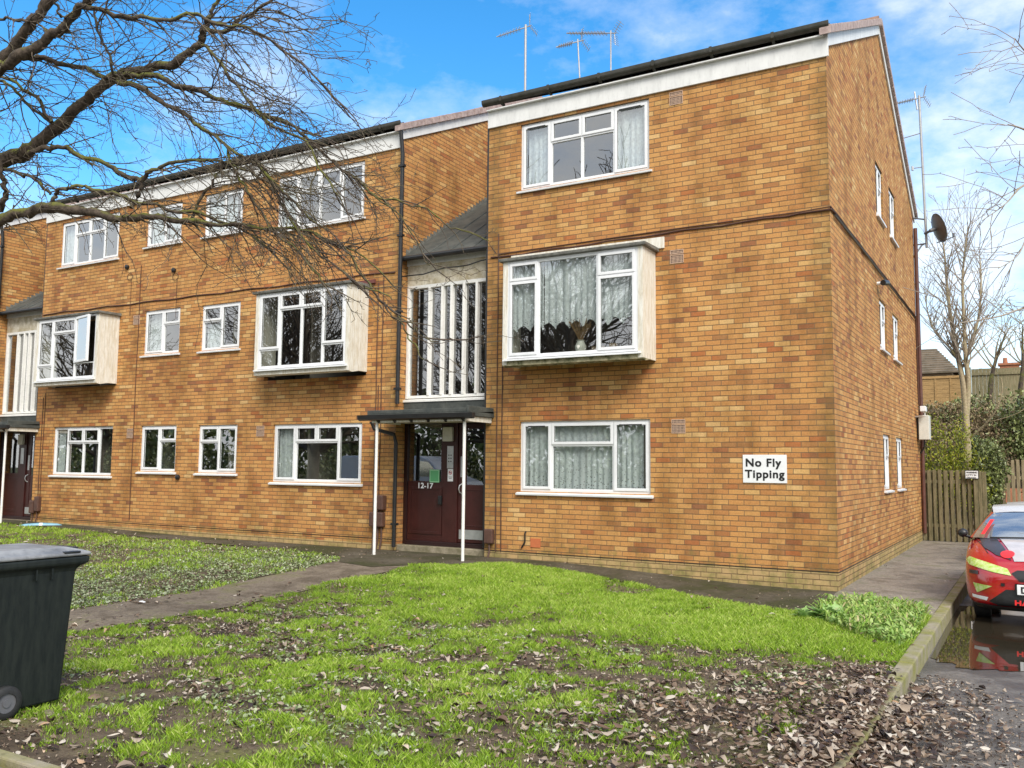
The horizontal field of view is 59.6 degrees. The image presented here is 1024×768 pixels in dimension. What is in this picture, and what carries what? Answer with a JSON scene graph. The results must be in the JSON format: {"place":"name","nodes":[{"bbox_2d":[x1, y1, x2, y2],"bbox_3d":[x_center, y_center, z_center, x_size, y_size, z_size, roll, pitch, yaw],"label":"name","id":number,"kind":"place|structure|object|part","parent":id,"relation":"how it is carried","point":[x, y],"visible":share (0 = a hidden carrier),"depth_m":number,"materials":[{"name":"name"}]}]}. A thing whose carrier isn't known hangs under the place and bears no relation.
{"place":"outdoors","nodes":[
{"label":"outdoors","id":0,"kind":"place"},
{"bbox_2d":[0,522,968,767],"bbox_3d":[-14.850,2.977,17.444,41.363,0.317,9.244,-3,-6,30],"label":"grass","id":1,"kind":"structure","parent":0,"point":[502,591],"depth_m":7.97,"materials":[{"name":"green plant"}]},
{"bbox_2d":[0,543,90,720],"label":"wheelie bin","id":2,"kind":"object","parent":1,"relation":"on","point":[36,584],"visible":1,"depth_m":5.92,"materials":[{"name":"black plastic"}]},
{"bbox_2d":[42,709,53,714],"bbox_3d":[-3.033,2.147,5.841,0.079,0.028,0.055,-3,-6,30],"label":"stone","id":3,"kind":"object","parent":1,"relation":"on","point":[49,711],"visible":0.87,"depth_m":5.83,"materials":[{"name":"stone"}]},
{"bbox_2d":[68,561,418,631],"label":"footpath","id":4,"kind":"structure","parent":1,"relation":"on","point":[220,597],"depth_m":10.94,"materials":[{"name":"concrete"}]},
{"bbox_2d":[0,0,523,374],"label":"bare tree","id":5,"kind":"object","parent":1,"relation":"on","point":[14,53],"visible":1,"depth_m":6.85,"materials":[{"name":"brown plant"}]},
{"bbox_2d":[2,519,837,610],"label":"foundation paving","id":6,"kind":"structure","parent":1,"relation":"on","point":[781,597],"depth_m":13.61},
{"bbox_2d":[19,523,60,525],"bbox_3d":[-10.622,3.193,20.146,0.859,0.131,0.128,3,-6,-23],"label":"blue tube","id":7,"kind":"object","parent":6,"relation":"on","point":[30,524],"visible":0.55,"depth_m":20.10,"materials":[{"name":"plastic"}]},
{"bbox_2d":[0,16,926,590],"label":"apartment building","id":8,"kind":"structure","parent":6,"relation":"on","point":[716,244],"depth_m":15.33,"materials":[{"name":"brick"}]},
{"bbox_2d":[0,432,34,519],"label":"entrance door","id":9,"kind":"structure","parent":8,"relation":"in","point":[17,486],"depth_m":22.01,"materials":[{"name":"red paint"}]},
{"bbox_2d":[0,310,41,416],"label":"stair window","id":10,"kind":"structure","parent":8,"relation":"in","point":[19,324],"depth_m":22.42,"materials":[{"name":"beige paint"}]},
{"bbox_2d":[32,310,121,387],"bbox_3d":[-10.035,-0.764,20.412,2.420,1.630,0.691,-3,-6,30],"label":"bay window","id":11,"kind":"structure","parent":8,"relation":"in","point":[105,362],"depth_m":20.05,"materials":[{"name":"white plastic"}]},
{"bbox_2d":[48,426,112,477],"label":"window","id":12,"kind":"structure","parent":8,"relation":"in","point":[60,472],"depth_m":20.72,"materials":[{"name":"white plastic"}]},
{"bbox_2d":[56,212,119,269],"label":"window","id":13,"kind":"structure","parent":8,"relation":"in","point":[73,242],"depth_m":21.30,"materials":[{"name":"white plastic"}]},
{"bbox_2d":[135,425,176,474],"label":"window","id":14,"kind":"structure","parent":8,"relation":"in","point":[160,428],"depth_m":19.20,"materials":[{"name":"white plastic"}]},
{"bbox_2d":[139,307,180,357],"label":"window","id":15,"kind":"structure","parent":8,"relation":"in","point":[159,323],"depth_m":19.65,"materials":[{"name":"white plastic"}]},
{"bbox_2d":[142,203,182,249],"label":"window","id":16,"kind":"structure","parent":8,"relation":"in","point":[165,240],"depth_m":19.80,"materials":[{"name":"white plastic"}]},
{"bbox_2d":[193,424,237,475],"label":"window","id":17,"kind":"structure","parent":8,"relation":"in","point":[219,428],"depth_m":18.29,"materials":[{"name":"white plastic"}]},
{"bbox_2d":[196,301,240,353],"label":"window","id":18,"kind":"structure","parent":8,"relation":"in","point":[215,341],"depth_m":18.67,"materials":[{"name":"white plastic"}]},
{"bbox_2d":[200,189,243,238],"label":"window","id":19,"kind":"structure","parent":8,"relation":"in","point":[225,202],"depth_m":18.86,"materials":[{"name":"white plastic"}]},
{"bbox_2d":[252,279,375,376],"bbox_3d":[-3.833,-1.034,16.864,2.700,1.745,0.578,-3,-6,30],"label":"bay window","id":20,"kind":"structure","parent":8,"relation":"in","point":[354,340],"depth_m":16.57,"materials":[{"name":"white plastic"}]},
{"bbox_2d":[268,423,362,486],"bbox_3d":[-3.684,1.338,16.946,2.330,1.170,0.224,-3,-6,30],"label":"window","id":21,"kind":"structure","parent":8,"relation":"in","point":[287,459],"depth_m":17.18,"materials":[{"name":"white plastic"}]},
{"bbox_2d":[273,161,365,233],"bbox_3d":[-3.721,-3.617,17.455,2.340,1.150,0.221,-3,-6,30],"label":"window","id":22,"kind":"structure","parent":8,"relation":"in","point":[342,215],"depth_m":17.44,"materials":[{"name":"white plastic"}]},
{"bbox_2d":[402,422,483,548],"bbox_3d":[-1.142,1.675,15.648,1.876,2.315,0.165,-3,-6,30],"label":"entrance door","id":23,"kind":"structure","parent":8,"relation":"in","point":[432,509],"depth_m":15.63,"materials":[{"name":"red paint"}]},
{"bbox_2d":[403,251,485,402],"bbox_3d":[-1.103,-1.008,15.922,1.900,2.640,0.180,-3,-6,30],"label":"stair window","id":24,"kind":"structure","parent":8,"relation":"in","point":[434,278],"depth_m":15.92,"materials":[{"name":"beige paint"}]},
{"bbox_2d":[496,14,536,90],"bbox_3d":[0.113,-7.777,21.531,0.994,2.363,0.280,1,-5,-2],"label":"tv aerial","id":25,"kind":"object","parent":8,"relation":"attached to","point":[525,46],"visible":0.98,"depth_m":21.56,"materials":[{"name":"metal"}]},
{"bbox_2d":[556,27,590,77],"bbox_3d":[1.411,-7.482,20.780,0.807,1.662,0.280,1,-5,-10],"label":"tv aerial","id":26,"kind":"object","parent":8,"relation":"attached to","point":[569,43],"visible":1,"depth_m":20.81,"materials":[{"name":"metal"}]},
{"bbox_2d":[569,318,591,350],"bbox_3d":[1.065,-0.737,13.841,0.381,0.532,0.196,-3,-6,30],"label":"vase","id":27,"kind":"object","parent":8,"relation":"on","point":[580,345],"visible":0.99,"depth_m":13.79,"materials":[{"name":"white ceramic"}]},
{"bbox_2d":[499,237,664,367],"bbox_3d":[1.016,-1.259,14.041,2.710,1.940,0.578,-3,-6,30],"label":"bay window","id":28,"kind":"structure","parent":8,"relation":"in","point":[620,277],"depth_m":13.83,"materials":[{"name":"white plastic"}]},
{"bbox_2d":[516,99,651,193],"bbox_3d":[1.174,-3.842,14.607,2.415,1.200,0.226,-3,-6,30],"label":"window","id":29,"kind":"structure","parent":8,"relation":"in","point":[630,129],"depth_m":14.51,"materials":[{"name":"white plastic"}]},
{"bbox_2d":[515,419,653,498],"bbox_3d":[1.140,1.176,14.132,2.375,1.200,0.227,-3,-6,30],"label":"window","id":30,"kind":"structure","parent":8,"relation":"in","point":[585,446],"depth_m":14.17,"materials":[{"name":"white plastic"}]},
{"bbox_2d":[566,20,621,70],"bbox_3d":[1.878,-7.507,20.654,1.477,1.696,0.280,-3,-7,36],"label":"tv aerial","id":31,"kind":"object","parent":8,"relation":"attached to","point":[594,33],"visible":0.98,"depth_m":20.41,"materials":[{"name":"metal"}]},
{"bbox_2d":[743,455,786,482],"bbox_3d":[3.570,1.199,12.626,0.617,0.396,0.015,-3,-6,30],"label":"wall sign","id":32,"kind":"object","parent":8,"relation":"attached to","point":[764,468],"visible":1,"depth_m":12.62,"materials":[{"name":"white"}]},
{"bbox_2d":[875,165,886,227],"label":"window","id":33,"kind":"structure","parent":8,"relation":"in","point":[877,175],"depth_m":16.87,"materials":[{"name":"white plastic"}]},
{"bbox_2d":[877,280,889,285],"bbox_3d":[6.676,-1.820,16.079,0.200,0.144,0.319,-3,-6,30],"label":"security camera","id":34,"kind":"object","parent":8,"relation":"attached to","point":[884,282],"visible":1,"depth_m":15.96,"materials":[{"name":"black plastic"}]},
{"bbox_2d":[879,301,890,355],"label":"window","id":35,"kind":"structure","parent":8,"relation":"in","point":[881,307],"depth_m":16.65,"materials":[{"name":"white plastic"}]},
{"bbox_2d":[883,434,894,492],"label":"window","id":36,"kind":"structure","parent":8,"relation":"in","point":[885,437],"depth_m":16.43,"materials":[{"name":"white plastic"}]},
{"bbox_2d":[889,192,898,247],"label":"window","id":37,"kind":"structure","parent":8,"relation":"in","point":[891,206],"depth_m":18.40,"materials":[{"name":"white plastic"}]},
{"bbox_2d":[892,315,902,365],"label":"window","id":38,"kind":"structure","parent":8,"relation":"in","point":[895,334],"depth_m":18.18,"materials":[{"name":"white plastic"}]},
{"bbox_2d":[896,438,906,490],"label":"window","id":39,"kind":"structure","parent":8,"relation":"in","point":[898,443],"depth_m":17.97,"materials":[{"name":"white plastic"}]},
{"bbox_2d":[897,86,930,257],"bbox_3d":[9.796,-5.165,21.768,0.844,4.307,0.280,-1,-5,12],"label":"tv aerial","id":40,"kind":"object","parent":8,"relation":"attached to","point":[918,107],"visible":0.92,"depth_m":21.74,"materials":[{"name":"metal"}]},
{"bbox_2d":[924,213,954,242],"bbox_3d":[10.168,-3.705,21.368,0.511,0.717,0.613,5,-7,-40],"label":"satellite dish","id":41,"kind":"object","parent":40,"relation":"attached to","point":[938,228],"visible":1,"depth_m":21.25,"materials":[{"name":"grey metal"}]},
{"bbox_2d":[915,406,926,417],"bbox_3d":[9.342,0.639,20.429,0.242,0.247,0.320,-3,-6,30],"label":"security camera","id":42,"kind":"object","parent":8,"relation":"attached to","point":[923,409],"visible":1,"depth_m":20.29,"materials":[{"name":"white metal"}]},
{"bbox_2d":[916,415,930,453],"bbox_3d":[9.528,1.173,20.674,0.270,0.881,0.380,-3,-6,30],"label":"cctv cabinet","id":43,"kind":"object","parent":8,"relation":"attached to","point":[924,428],"visible":0.9,"depth_m":20.53,"materials":[{"name":"white plastic"}]},
{"bbox_2d":[0,521,1023,767],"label":"fallen leaves","id":44,"kind":"object","parent":1,"relation":"on","point":[860,707],"visible":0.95,"depth_m":5.96,"materials":[{"name":"brown plant"}]},
{"bbox_2d":[789,606,824,619],"bbox_3d":[3.303,2.522,9.847,0.432,0.134,0.447,-3,-6,30],"label":"leafy plant","id":45,"kind":"object","parent":1,"relation":"on","point":[804,612],"visible":0.7,"depth_m":9.82,"materials":[{"name":"green plant"}]},
{"bbox_2d":[806,601,848,618],"bbox_3d":[3.448,2.479,9.787,0.543,0.202,0.520,-3,-6,30],"label":"leafy plant","id":46,"kind":"object","parent":1,"relation":"on","point":[834,606],"visible":0.43,"depth_m":9.71,"materials":[{"name":"green plant"}]},
{"bbox_2d":[800,591,934,646],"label":"ground cover plants","id":47,"kind":"object","parent":1,"relation":"on","point":[883,624],"visible":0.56,"depth_m":9.33,"materials":[{"name":"green plant"}]},
{"bbox_2d":[0,0,1023,386],"label":"sky","id":48,"kind":"structure","parent":0,"point":[450,52],"materials":[{"name":"blue"}]},
{"bbox_2d":[592,343,617,349],"bbox_3d":[1.410,-0.548,13.610,0.390,0.119,0.100,-3,-6,30],"label":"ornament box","id":49,"kind":"object","parent":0,"point":[610,345],"visible":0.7,"depth_m":13.52,"materials":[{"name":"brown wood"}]},
{"bbox_2d":[834,541,968,614],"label":"pavement","id":50,"kind":"structure","parent":0,"point":[918,571],"depth_m":13.86,"materials":[{"name":"grey concrete"}]},
{"bbox_2d":[923,470,987,541],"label":"fence gate","id":51,"kind":"structure","parent":50,"relation":"on","point":[935,524],"depth_m":20.61,"materials":[{"name":"brown wood"}]},
{"bbox_2d":[965,470,978,478],"bbox_3d":[10.481,2.064,20.368,0.279,0.198,0.013,-3,-6,30],"label":"fence sign","id":52,"kind":"object","parent":51,"relation":"attached to","point":[971,474],"visible":1,"depth_m":20.36,"materials":[{"name":"white plastic"}]},
{"bbox_2d":[875,594,1023,767],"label":"road","id":53,"kind":"structure","parent":0,"point":[1011,683],"depth_m":6.55,"materials":[{"name":"grey asphalt"}]},
{"bbox_2d":[0,749,61,767],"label":"kerb","id":54,"kind":"structure","parent":53,"relation":"on","point":[8,759],"depth_m":4.89,"materials":[{"name":"concrete"}]},
{"bbox_2d":[0,536,1022,767],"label":"leaf crumbs","id":55,"kind":"object","parent":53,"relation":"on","point":[516,734],"visible":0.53,"depth_m":6.75,"materials":[{"name":"brown plant"}]},
{"bbox_2d":[829,571,967,767],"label":"kerb","id":56,"kind":"structure","parent":53,"relation":"on","point":[910,664],"depth_m":8.08,"materials":[{"name":"concrete"}]},
{"bbox_2d":[903,4,1023,352],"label":"bare tree","id":57,"kind":"object","parent":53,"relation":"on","point":[1020,250],"visible":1,"depth_m":11.82,"materials":[{"name":"brown plant"}]},
{"bbox_2d":[931,606,1023,670],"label":"puddle","id":58,"kind":"object","parent":53,"relation":"on","point":[969,639],"visible":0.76,"depth_m":9.27,"materials":[{"name":"brown liquid"}]},
{"bbox_2d":[957,504,1023,615],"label":"parked car","id":59,"kind":"object","parent":53,"relation":"on","point":[994,567],"visible":1,"depth_m":10.59,"materials":[{"name":"red paint"}]},
{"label":"side window","id":60,"kind":"part","parent":59,"relation":"part of","materials":[{"name":"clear glass"}]},
{"bbox_2d":[1002,460,1023,502],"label":"picket fence","id":61,"kind":"object","parent":53,"relation":"on","point":[1018,477],"visible":0.41,"depth_m":23.21,"materials":[{"name":"brown wood"}]},
{"bbox_2d":[1006,502,1023,503],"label":"parked car","id":62,"kind":"object","parent":53,"relation":"on","point":[1015,503],"depth_m":16.71,"materials":[{"name":"white paint"}]},
{"bbox_2d":[923,411,1023,539],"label":"bank","id":63,"kind":"structure","parent":0,"point":[993,495],"depth_m":23.77,"materials":[{"name":"green plant"}]},
{"bbox_2d":[921,349,958,376],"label":"house","id":64,"kind":"structure","parent":63,"relation":"on","point":[935,362],"depth_m":37.98,"materials":[{"name":"brown tile"}]},
{"bbox_2d":[922,375,961,411],"bbox_3d":[12.533,0.833,30.226,5.180,2.065,0.090,-3,-6,30],"label":"panel fence","id":65,"kind":"object","parent":63,"relation":"on","point":[940,389],"visible":0.06,"depth_m":29.37,"materials":[{"name":"brown wood"}]},
{"bbox_2d":[920,413,996,528],"bbox_3d":[11.038,2.290,22.849,2.403,3.177,1.156,-1,-6,17],"label":"forsythia shrub","id":66,"kind":"object","parent":63,"relation":"on","point":[953,454],"visible":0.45,"depth_m":22.80,"materials":[{"name":"green plant"}]},
{"bbox_2d":[917,169,1023,484],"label":"pale bare tree","id":67,"kind":"object","parent":63,"relation":"on","point":[965,379],"visible":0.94,"depth_m":23.30,"materials":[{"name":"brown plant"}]},
{"bbox_2d":[920,391,1023,492],"bbox_3d":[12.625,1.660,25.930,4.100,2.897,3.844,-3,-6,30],"label":"hedge","id":68,"kind":"object","parent":63,"relation":"on","point":[980,422],"visible":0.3,"depth_m":25.81,"materials":[{"name":"green plant"}]},
{"bbox_2d":[947,430,1013,511],"bbox_3d":[12.202,2.568,23.187,1.252,2.738,1.646,1,-5,-9],"label":"evergreen bush","id":69,"kind":"object","parent":63,"relation":"on","point":[997,473],"visible":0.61,"depth_m":22.73,"materials":[{"name":"green plant"}]},
{"bbox_2d":[967,303,1023,404],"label":"pollarded tree","id":70,"kind":"object","parent":63,"relation":"on","point":[991,377],"visible":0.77,"depth_m":28.18,"materials":[{"name":"brown plant"}]},
{"bbox_2d":[969,367,1023,409],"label":"close board fence","id":71,"kind":"object","parent":63,"relation":"on","point":[980,379],"visible":0.43,"depth_m":29.43,"materials":[{"name":"beige wood"}]},
{"bbox_2d":[977,290,1023,408],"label":"pollarded tree","id":72,"kind":"object","parent":63,"relation":"on","point":[1021,380],"visible":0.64,"depth_m":28.25,"materials":[{"name":"brown plant"}]},
{"bbox_2d":[989,387,1023,465],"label":"evergreen bush","id":73,"kind":"object","parent":63,"relation":"on","point":[1020,426],"visible":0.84,"depth_m":24.81,"materials":[{"name":"green plant"}]},
{"bbox_2d":[998,358,1022,502],"bbox_3d":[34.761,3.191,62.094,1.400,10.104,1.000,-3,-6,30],"label":"house","id":74,"kind":"structure","parent":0,"point":[1005,364],"depth_m":61.94,"materials":[{"name":"brown brick"}]}
]}

